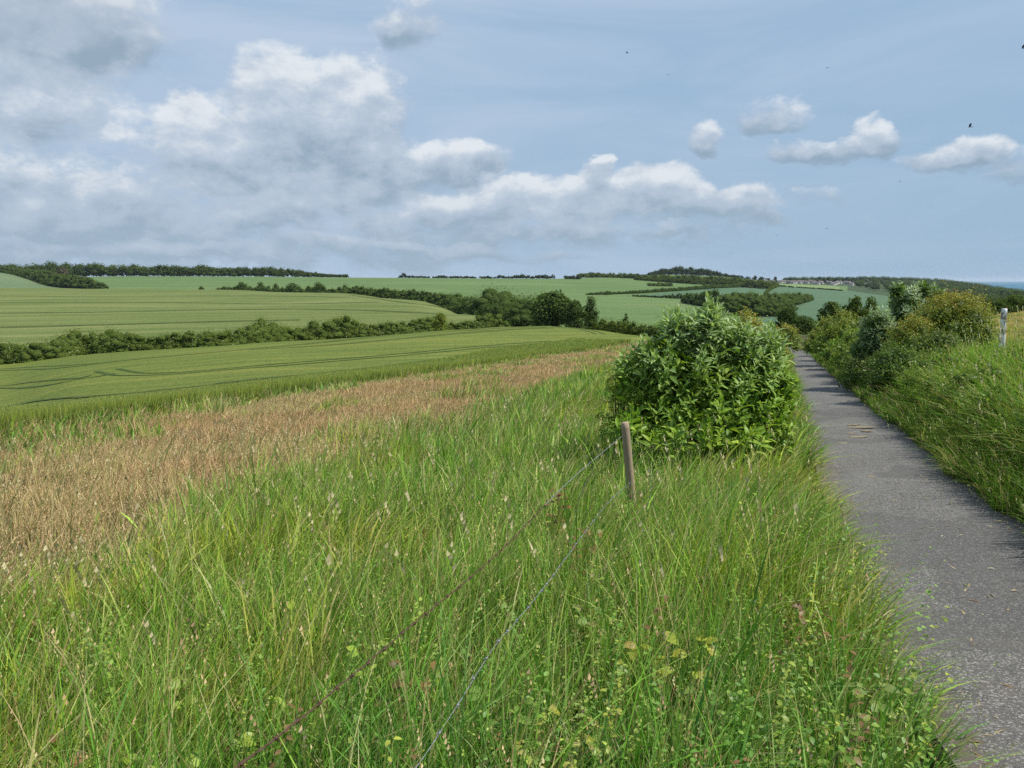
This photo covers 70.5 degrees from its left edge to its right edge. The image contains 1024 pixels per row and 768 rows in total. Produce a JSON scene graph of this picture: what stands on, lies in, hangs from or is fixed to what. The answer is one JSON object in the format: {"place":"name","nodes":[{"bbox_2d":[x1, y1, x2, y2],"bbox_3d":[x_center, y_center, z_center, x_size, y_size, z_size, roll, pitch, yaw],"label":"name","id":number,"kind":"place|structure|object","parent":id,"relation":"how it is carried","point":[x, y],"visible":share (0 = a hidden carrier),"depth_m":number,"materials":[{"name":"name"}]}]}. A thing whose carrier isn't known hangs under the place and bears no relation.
{"place":"outdoors","nodes":[
{"label":"outdoors","id":0,"kind":"place"},
{"bbox_2d":[0,273,81,288],"bbox_3d":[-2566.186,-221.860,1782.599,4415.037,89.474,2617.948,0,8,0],"label":"hill field","id":1,"kind":"structure","parent":0,"point":[9,281],"depth_m":759.96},
{"bbox_2d":[0,264,109,288],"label":"hillside trees","id":2,"kind":"object","parent":1,"relation":"on","point":[44,277],"visible":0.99,"depth_m":749.08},
{"bbox_2d":[49,267,69,274],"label":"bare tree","id":3,"kind":"object","parent":1,"relation":"on","point":[62,270],"visible":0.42,"depth_m":787.77,"materials":[{"name":"green plant"}]},
{"bbox_2d":[0,288,475,345],"bbox_3d":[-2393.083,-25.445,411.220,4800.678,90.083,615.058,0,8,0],"label":"barley field","id":4,"kind":"structure","parent":0,"point":[53,305],"depth_m":287.66,"materials":[{"name":"plant"}]},
{"bbox_2d":[1,295,442,327],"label":"wheel tracks","id":5,"kind":"object","parent":4,"relation":"on","point":[182,310],"visible":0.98,"depth_m":284.96,"materials":[{"name":"plant"}]},
{"bbox_2d":[431,312,447,330],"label":"yellow shrub","id":6,"kind":"object","parent":4,"relation":"on","point":[439,321],"visible":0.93,"depth_m":165.72,"materials":[{"name":"green plant"}]},
{"bbox_2d":[0,326,658,406],"bbox_3d":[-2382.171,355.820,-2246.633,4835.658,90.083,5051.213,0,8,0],"label":"wheat field","id":7,"kind":"structure","parent":0,"point":[191,363],"depth_m":88.07,"materials":[{"name":"plant"}]},
{"bbox_2d":[0,327,603,407],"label":"wheel tracks","id":8,"kind":"object","parent":7,"relation":"on","point":[105,373],"visible":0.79,"depth_m":77.67,"materials":[{"name":"plant"}]},
{"bbox_2d":[82,274,847,337],"bbox_3d":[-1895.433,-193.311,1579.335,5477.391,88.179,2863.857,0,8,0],"label":"field","id":9,"kind":"structure","parent":0,"point":[643,310],"depth_m":802.14,"materials":[{"name":"plant"}]},
{"bbox_2d":[0,260,348,276],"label":"hilltop wood","id":10,"kind":"object","parent":9,"relation":"on","point":[95,269],"visible":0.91,"depth_m":1065.10,"materials":[{"name":"plant"}]},
{"bbox_2d":[235,282,247,289],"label":"field bush","id":11,"kind":"object","parent":9,"relation":"on","point":[241,284],"visible":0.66,"depth_m":541.15,"materials":[{"name":"green plant"}]},
{"bbox_2d":[284,283,298,291],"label":"field bush","id":12,"kind":"object","parent":9,"relation":"on","point":[293,286],"visible":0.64,"depth_m":525.44,"materials":[{"name":"green plant"}]},
{"bbox_2d":[311,281,322,292],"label":"field bush","id":13,"kind":"object","parent":9,"relation":"on","point":[317,285],"visible":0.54,"depth_m":508.06,"materials":[{"name":"green plant"}]},
{"bbox_2d":[216,284,435,301],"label":"crest hedge","id":14,"kind":"object","parent":9,"relation":"on","point":[412,294],"visible":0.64,"depth_m":461.08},
{"bbox_2d":[397,273,429,277],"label":"skyline hedge","id":15,"kind":"object","parent":9,"relation":"on","point":[403,275],"visible":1,"depth_m":1074.58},
{"bbox_2d":[432,275,447,277],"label":"skyline hedge","id":16,"kind":"object","parent":9,"relation":"on","point":[441,276],"visible":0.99,"depth_m":1074.54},
{"bbox_2d":[448,276,476,277],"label":"skyline hedge","id":17,"kind":"object","parent":9,"relation":"on","point":[461,277],"visible":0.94,"depth_m":1074.71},
{"bbox_2d":[476,301,532,326],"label":"valley thicket","id":18,"kind":"object","parent":9,"relation":"on","point":[513,316],"visible":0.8,"depth_m":238.57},
{"bbox_2d":[493,273,554,278],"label":"skyline hedge","id":19,"kind":"object","parent":9,"relation":"on","point":[542,276],"visible":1,"depth_m":1074.59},
{"bbox_2d":[527,290,576,326],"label":"round tree","id":20,"kind":"object","parent":9,"relation":"on","point":[546,309],"visible":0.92,"depth_m":200.68,"materials":[{"name":"green plant"}]},
{"bbox_2d":[563,275,581,278],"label":"skyline hedge","id":21,"kind":"object","parent":9,"relation":"on","point":[572,277],"visible":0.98,"depth_m":1074.10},
{"bbox_2d":[560,299,588,328],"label":"round tree","id":22,"kind":"object","parent":9,"relation":"on","point":[574,313],"visible":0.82,"depth_m":198.30,"materials":[{"name":"green plant"}]},
{"bbox_2d":[582,296,599,328],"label":"narrow tree","id":23,"kind":"object","parent":9,"relation":"on","point":[590,307],"visible":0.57,"depth_m":202.01,"materials":[{"name":"green plant"}]},
{"bbox_2d":[585,317,660,338],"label":"corner scrub","id":24,"kind":"object","parent":9,"relation":"on","point":[630,328],"visible":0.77,"depth_m":158.75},
{"bbox_2d":[632,293,684,298],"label":"hedge","id":25,"kind":"object","parent":9,"relation":"on","point":[672,296],"visible":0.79,"depth_m":609.98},
{"bbox_2d":[646,282,672,285],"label":"field copse","id":26,"kind":"object","parent":9,"relation":"on","point":[660,284],"visible":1,"depth_m":940.47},
{"bbox_2d":[647,265,739,277],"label":"hilltop grove","id":27,"kind":"object","parent":9,"relation":"on","point":[675,270],"visible":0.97,"depth_m":1425.83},
{"bbox_2d":[0,335,1023,767],"bbox_3d":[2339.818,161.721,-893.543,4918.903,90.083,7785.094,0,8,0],"label":"meadow ground","id":28,"kind":"structure","parent":0,"point":[398,611],"depth_m":4.12,"materials":[{"name":"green plant"}]},
{"bbox_2d":[28,730,85,767],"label":"bramble sprig","id":29,"kind":"object","parent":28,"relation":"on","point":[63,755],"visible":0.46,"depth_m":2.69,"materials":[{"name":"green plant"}]},
{"bbox_2d":[82,751,154,767],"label":"bramble sprig","id":30,"kind":"object","parent":28,"relation":"on","point":[125,760],"visible":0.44,"depth_m":2.62,"materials":[{"name":"green plant"}]},
{"bbox_2d":[152,674,210,736],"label":"bramble sprig","id":31,"kind":"object","parent":28,"relation":"on","point":[177,686],"visible":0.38,"depth_m":3.07,"materials":[{"name":"green plant"}]},
{"bbox_2d":[184,732,255,767],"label":"bramble sprig","id":32,"kind":"object","parent":28,"relation":"on","point":[247,738],"visible":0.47,"depth_m":2.60,"materials":[{"name":"green plant"}]},
{"bbox_2d":[0,310,511,364],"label":"long hedge","id":33,"kind":"object","parent":28,"relation":"on","point":[73,343],"visible":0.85,"depth_m":153.30,"materials":[{"name":"plant"}]},
{"bbox_2d":[250,693,284,766],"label":"bramble sprig","id":34,"kind":"object","parent":28,"relation":"on","point":[280,701],"visible":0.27,"depth_m":2.96,"materials":[{"name":"green plant"}]},
{"bbox_2d":[269,601,307,640],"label":"bramble sprig","id":35,"kind":"object","parent":28,"relation":"on","point":[293,604],"visible":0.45,"depth_m":3.87,"materials":[{"name":"green plant"}]},
{"bbox_2d":[0,338,630,437],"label":"wheat edge","id":36,"kind":"object","parent":28,"relation":"on","point":[46,411],"visible":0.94,"depth_m":38.45,"materials":[{"name":"green plant"}]},
{"bbox_2d":[346,641,389,699],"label":"bramble sprig","id":37,"kind":"object","parent":28,"relation":"on","point":[382,643],"visible":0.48,"depth_m":3.29,"materials":[{"name":"green plant"}]},
{"bbox_2d":[375,659,444,746],"bbox_3d":[-0.433,1.364,3.069,0.241,0.406,0.261,-7,11,-42],"label":"bramble sprig","id":38,"kind":"object","parent":28,"relation":"on","point":[432,664],"visible":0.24,"depth_m":3.04,"materials":[{"name":"green plant"}]},
{"bbox_2d":[0,341,830,490],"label":"meadow grass","id":39,"kind":"structure","parent":28,"relation":"on","point":[584,381],"depth_m":21.52,"materials":[{"name":"plant"}]},
{"bbox_2d":[234,422,637,767],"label":"wire fence","id":40,"kind":"object","parent":28,"relation":"on","point":[627,449],"visible":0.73,"depth_m":2.94,"materials":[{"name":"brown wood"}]},
{"bbox_2d":[425,643,448,687],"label":"goosegrass","id":41,"kind":"object","parent":28,"relation":"on","point":[432,656],"visible":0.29,"depth_m":3.23,"materials":[{"name":"green plant"}]},
{"bbox_2d":[453,686,533,751],"bbox_3d":[-0.070,1.357,2.761,0.309,0.398,0.225,0,8,0],"label":"bramble sprig","id":42,"kind":"object","parent":28,"relation":"on","point":[474,698],"visible":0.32,"depth_m":2.74,"materials":[{"name":"green plant"}]},
{"bbox_2d":[426,283,565,326],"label":"valley thicket","id":43,"kind":"object","parent":28,"relation":"on","point":[457,303],"visible":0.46,"depth_m":302.55,"materials":[{"name":"plant"}]},
{"bbox_2d":[1,436,1009,767],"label":"weeds","id":44,"kind":"object","parent":28,"relation":"on","point":[787,726],"visible":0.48,"depth_m":3.09,"materials":[{"name":"green plant"}]},
{"bbox_2d":[517,740,541,767],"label":"goosegrass","id":45,"kind":"object","parent":28,"relation":"on","point":[540,743],"visible":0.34,"depth_m":2.52,"materials":[{"name":"green plant"}]},
{"bbox_2d":[506,704,598,767],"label":"bramble sprig","id":46,"kind":"object","parent":28,"relation":"on","point":[595,722],"visible":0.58,"depth_m":2.57,"materials":[{"name":"green plant"}]},
{"bbox_2d":[543,487,570,536],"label":"bramble sprig","id":47,"kind":"object","parent":28,"relation":"on","point":[557,499],"visible":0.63,"depth_m":5.54,"materials":[{"name":"green plant"}]},
{"bbox_2d":[563,693,588,750],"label":"goosegrass","id":48,"kind":"object","parent":28,"relation":"on","point":[576,717],"visible":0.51,"depth_m":2.77,"materials":[{"name":"green plant"}]},
{"bbox_2d":[568,527,602,591],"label":"bramble sprig","id":49,"kind":"object","parent":28,"relation":"on","point":[599,532],"visible":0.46,"depth_m":4.59,"materials":[{"name":"green plant"}]},
{"bbox_2d":[570,605,605,663],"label":"broadleaf plant","id":50,"kind":"object","parent":28,"relation":"on","point":[585,619],"visible":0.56,"depth_m":3.51,"materials":[{"name":"green plant"}]},
{"bbox_2d":[569,708,649,767],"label":"bramble sprig","id":51,"kind":"object","parent":28,"relation":"on","point":[577,739],"visible":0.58,"depth_m":2.53,"materials":[{"name":"green plant"}]},
{"bbox_2d":[606,658,627,725],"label":"goosegrass","id":52,"kind":"object","parent":28,"relation":"on","point":[619,670],"visible":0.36,"depth_m":3.02,"materials":[{"name":"green plant"}]},
{"bbox_2d":[595,370,641,452],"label":"thorn bush","id":53,"kind":"object","parent":28,"relation":"on","point":[613,398],"visible":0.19,"depth_m":10.34,"materials":[{"name":"green plant"}]},
{"bbox_2d":[609,631,678,700],"bbox_3d":[0.575,1.310,3.198,0.301,0.417,0.198,1,8,7],"label":"bramble sprig","id":54,"kind":"object","parent":28,"relation":"on","point":[672,639],"visible":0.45,"depth_m":3.16,"materials":[{"name":"green plant"}]},
{"bbox_2d":[634,694,657,750],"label":"goosegrass","id":55,"kind":"object","parent":28,"relation":"on","point":[640,695],"visible":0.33,"depth_m":2.77,"materials":[{"name":"green plant"}]},
{"bbox_2d":[669,716,692,763],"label":"goosegrass","id":56,"kind":"object","parent":28,"relation":"on","point":[690,736],"visible":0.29,"depth_m":2.63,"materials":[{"name":"green plant"}]},
{"bbox_2d":[650,634,716,711],"bbox_3d":[0.782,1.298,3.236,0.272,0.412,0.235,7,11,41],"label":"bramble sprig","id":57,"kind":"object","parent":28,"relation":"on","point":[709,645],"visible":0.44,"depth_m":3.15,"materials":[{"name":"green plant"}]},
{"bbox_2d":[607,291,801,475],"bbox_3d":[2.554,0.137,9.653,2.680,2.749,2.404,0,8,0],"label":"leafy bush","id":58,"kind":"object","parent":28,"relation":"on","point":[679,375],"visible":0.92,"depth_m":9.37,"materials":[{"name":"green plant"}]},
{"bbox_2d":[672,686,739,742],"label":"broadleaf plant","id":59,"kind":"object","parent":28,"relation":"on","point":[718,713],"visible":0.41,"depth_m":2.76,"materials":[{"name":"green plant"}]},
{"bbox_2d":[716,306,793,395],"bbox_3d":[4.550,-0.253,14.010,1.655,2.553,1.553,0,8,0],"label":"hawthorn","id":60,"kind":"object","parent":28,"relation":"on","point":[748,317],"visible":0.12,"depth_m":13.92,"materials":[{"name":"green plant"}]},
{"bbox_2d":[764,283,779,293],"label":"slanting hedge","id":61,"kind":"object","parent":28,"relation":"on","point":[770,288],"visible":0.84,"depth_m":1060.83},
{"bbox_2d":[773,322,802,351],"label":"hawthorn","id":62,"kind":"object","parent":28,"relation":"on","point":[792,338],"visible":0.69,"depth_m":61.63,"materials":[{"name":"green plant"}]},
{"bbox_2d":[780,345,795,400],"bbox_3d":[5.801,0.009,15.660,0.691,1.762,0.606,0,8,0],"label":"hawthorn","id":63,"kind":"object","parent":28,"relation":"on","point":[786,353],"visible":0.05,"depth_m":15.56,"materials":[{"name":"green plant"}]},
{"bbox_2d":[797,327,821,355],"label":"hawthorn","id":64,"kind":"object","parent":28,"relation":"on","point":[810,336],"visible":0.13,"depth_m":52.13,"materials":[{"name":"green plant"}]},
{"bbox_2d":[799,327,822,354],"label":"bramble clump","id":65,"kind":"object","parent":28,"relation":"on","point":[810,345],"visible":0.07,"depth_m":44.43,"materials":[{"name":"green plant"}]},
{"bbox_2d":[790,603,832,673],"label":"bramble sprig","id":66,"kind":"object","parent":28,"relation":"on","point":[799,606],"visible":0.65,"depth_m":3.49,"materials":[{"name":"green plant"}]},
{"bbox_2d":[813,301,842,330],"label":"leafy tree","id":67,"kind":"object","parent":28,"relation":"on","point":[829,308],"visible":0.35,"depth_m":91.30,"materials":[{"name":"green plant"}]},
{"bbox_2d":[814,326,850,363],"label":"bramble clump","id":68,"kind":"object","parent":28,"relation":"on","point":[825,353],"visible":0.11,"depth_m":34.27,"materials":[{"name":"green plant"}]},
{"bbox_2d":[806,301,864,364],"bbox_3d":[17.223,-2.460,38.078,3.397,3.711,3.049,5,10,33],"label":"hawthorn","id":69,"kind":"object","parent":28,"relation":"on","point":[832,329],"visible":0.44,"depth_m":37.79,"materials":[{"name":"green plant"}]},
{"bbox_2d":[836,323,863,351],"bbox_3d":[14.465,-1.491,30.141,1.802,2.084,1.961,-5,9,-29],"label":"hawthorn","id":70,"kind":"object","parent":28,"relation":"on","point":[850,336],"visible":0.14,"depth_m":30.07,"materials":[{"name":"green plant"}]},
{"bbox_2d":[842,295,868,324],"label":"leafy tree","id":71,"kind":"object","parent":28,"relation":"on","point":[853,304],"visible":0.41,"depth_m":79.07,"materials":[{"name":"green plant"}]},
{"bbox_2d":[833,351,878,390],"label":"dark bush","id":72,"kind":"object","parent":28,"relation":"on","point":[853,373],"visible":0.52,"depth_m":21.61,"materials":[{"name":"green plant"}]},
{"bbox_2d":[831,342,886,371],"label":"bramble clump","id":73,"kind":"object","parent":28,"relation":"on","point":[846,358],"visible":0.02,"depth_m":25.00,"materials":[{"name":"green plant"}]},
{"bbox_2d":[844,682,899,745],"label":"broadleaf plant","id":74,"kind":"object","parent":28,"relation":"on","point":[863,689],"visible":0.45,"depth_m":2.91,"materials":[{"name":"green plant"}]},
{"bbox_2d":[847,301,900,361],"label":"silver shrub","id":75,"kind":"object","parent":28,"relation":"on","point":[872,330],"visible":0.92,"depth_m":21.82,"materials":[{"name":"green plant"}]},
{"bbox_2d":[861,338,922,395],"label":"dark bush","id":76,"kind":"object","parent":28,"relation":"on","point":[884,361],"visible":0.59,"depth_m":17.52,"materials":[{"name":"green plant"}]},
{"bbox_2d":[858,343,934,387],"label":"bramble clump","id":77,"kind":"object","parent":28,"relation":"on","point":[891,365],"visible":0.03,"depth_m":17.75,"materials":[{"name":"green plant"}]},
{"bbox_2d":[782,275,1023,307],"bbox_3d":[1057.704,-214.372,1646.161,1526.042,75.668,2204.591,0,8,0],"label":"wooded slope","id":78,"kind":"structure","parent":28,"relation":"on","point":[994,292],"depth_m":1710.74,"materials":[{"name":"plant"}]},
{"bbox_2d":[874,306,939,361],"bbox_3d":[11.086,-1.071,20.079,1.917,2.358,1.860,0,8,0],"label":"hawthorn","id":79,"kind":"object","parent":28,"relation":"on","point":[914,327],"visible":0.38,"depth_m":19.89,"materials":[{"name":"green plant"}]},
{"bbox_2d":[801,306,1023,530],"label":"bank grass","id":80,"kind":"structure","parent":28,"relation":"on","point":[990,463],"depth_m":10.12,"materials":[{"name":"plant"}]},
{"bbox_2d":[885,280,947,342],"bbox_3d":[12.589,-1.736,22.653,2.299,3.091,1.468,-4,9,-24],"label":"silver shrub","id":81,"kind":"object","parent":28,"relation":"on","point":[901,298],"visible":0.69,"depth_m":22.21,"materials":[{"name":"green plant"}]},
{"bbox_2d":[882,334,987,391],"bbox_3d":[9.215,-0.266,15.151,2.609,1.566,2.256,3,9,20],"label":"bramble clump","id":82,"kind":"object","parent":28,"relation":"on","point":[932,361],"visible":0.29,"depth_m":15.15,"materials":[{"name":"green plant"}]},
{"bbox_2d":[902,322,968,358],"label":"dark bush","id":83,"kind":"object","parent":28,"relation":"on","point":[935,338],"visible":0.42,"depth_m":17.91,"materials":[{"name":"green plant"}]},
{"bbox_2d":[860,308,1015,347],"bbox_3d":[11.901,-1.241,19.082,0.251,2.784,24.725,2,8,14],"label":"pasture fence","id":84,"kind":"object","parent":28,"relation":"on","point":[1003,315],"visible":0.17,"depth_m":16.55,"materials":[{"name":"grey wood"}]},
{"bbox_2d":[898,355,983,405],"bbox_3d":[8.248,0.080,13.388,1.919,1.305,2.029,-6,10,-36],"label":"bramble clump","id":85,"kind":"object","parent":28,"relation":"on","point":[916,400],"visible":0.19,"depth_m":13.41,"materials":[{"name":"green plant"}]},
{"bbox_2d":[902,280,1011,346],"bbox_3d":[12.498,-1.710,20.468,2.713,2.408,2.342,5,10,33],"label":"hawthorn","id":86,"kind":"object","parent":28,"relation":"on","point":[965,309],"visible":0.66,"depth_m":19.98,"materials":[{"name":"green plant"}]},
{"bbox_2d":[921,339,1023,413],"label":"bramble clump","id":87,"kind":"object","parent":28,"relation":"on","point":[961,375],"visible":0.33,"depth_m":11.55,"materials":[{"name":"green plant"}]},
{"bbox_2d":[940,369,1023,433],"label":"bramble clump","id":88,"kind":"object","parent":28,"relation":"on","point":[984,405],"visible":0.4,"depth_m":9.84,"materials":[{"name":"green plant"}]},
{"bbox_2d":[982,391,1023,444],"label":"bramble clump","id":89,"kind":"object","parent":28,"relation":"on","point":[1010,418],"visible":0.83,"depth_m":8.27,"materials":[{"name":"green plant"}]},
{"bbox_2d":[986,331,1023,368],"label":"bramble clump","id":90,"kind":"object","parent":28,"relation":"on","point":[1008,352],"visible":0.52,"depth_m":12.39,"materials":[{"name":"green plant"}]},
{"bbox_2d":[0,0,1023,281],"label":"sky","id":91,"kind":"structure","parent":0,"point":[354,138],"materials":[{"name":"blue"}]},
{"bbox_2d":[628,286,892,323],"bbox_3d":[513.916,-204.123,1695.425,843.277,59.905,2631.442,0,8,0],"label":"valley field","id":92,"kind":"structure","parent":0,"point":[822,297],"depth_m":830.45,"materials":[{"name":"plant"}]},
{"bbox_2d":[586,282,743,294],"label":"valley hedge","id":93,"kind":"object","parent":92,"relation":"on","point":[709,286],"visible":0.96,"depth_m":793.84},
{"bbox_2d":[576,272,776,285],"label":"hill wood","id":94,"kind":"object","parent":92,"relation":"on","point":[630,275],"visible":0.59,"depth_m":1219.98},
{"bbox_2d":[634,276,773,288],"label":"hill wood edge","id":95,"kind":"object","parent":92,"relation":"on","point":[755,284],"visible":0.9,"depth_m":1088.66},
{"bbox_2d":[680,289,813,305],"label":"valley copse","id":96,"kind":"object","parent":92,"relation":"on","point":[697,299],"visible":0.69,"depth_m":524.06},
{"bbox_2d":[708,295,798,315],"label":"valley copse","id":97,"kind":"object","parent":92,"relation":"on","point":[753,305],"visible":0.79,"depth_m":430.73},
{"bbox_2d":[779,283,839,288],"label":"crop strip","id":98,"kind":"object","parent":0,"point":[817,286],"visible":0.54,"depth_m":1493.14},
{"bbox_2d":[822,337,857,367],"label":"bramble clump","id":99,"kind":"object","parent":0,"point":[834,354],"visible":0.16,"depth_m":29.27,"materials":[{"name":"green plant"}]},
{"bbox_2d":[775,280,985,335],"bbox_3d":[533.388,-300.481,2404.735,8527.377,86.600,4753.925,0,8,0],"label":"rough ground","id":100,"kind":"structure","parent":0,"point":[863,289],"depth_m":1414.18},
{"bbox_2d":[772,307,800,334],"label":"round tree","id":101,"kind":"object","parent":100,"relation":"on","point":[787,315],"visible":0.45,"depth_m":133.76,"materials":[{"name":"green plant"}]},
{"bbox_2d":[791,315,815,334],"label":"round tree","id":102,"kind":"object","parent":100,"relation":"on","point":[803,324],"visible":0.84,"depth_m":118.56,"materials":[{"name":"green plant"}]},
{"bbox_2d":[862,296,879,323],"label":"leafy tree","id":103,"kind":"object","parent":100,"relation":"on","point":[874,305],"visible":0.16,"depth_m":81.31,"materials":[{"name":"green plant"}]},
{"bbox_2d":[983,292,1023,314],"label":"pasture hedge","id":104,"kind":"object","parent":100,"relation":"on","point":[1013,301],"visible":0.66,"depth_m":74.26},
{"bbox_2d":[783,344,1023,767],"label":"path","id":105,"kind":"structure","parent":0,"point":[979,547],"depth_m":5.34,"materials":[{"name":"asphalt"}]},
{"bbox_2d":[802,368,875,477],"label":"dry mud","id":106,"kind":"structure","parent":105,"relation":"on","point":[854,436],"depth_m":12.76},
{"bbox_2d":[830,400,1023,766],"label":"plant litter","id":107,"kind":"object","parent":105,"relation":"on","point":[995,732],"visible":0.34,"depth_m":4.50,"materials":[{"name":"brown plant"}]},
{"bbox_2d":[968,282,1023,289],"bbox_3d":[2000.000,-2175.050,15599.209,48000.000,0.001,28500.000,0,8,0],"label":"sea","id":108,"kind":"structure","parent":0,"point":[1017,285],"depth_m":10092.35,"materials":[{"name":"liquid"}]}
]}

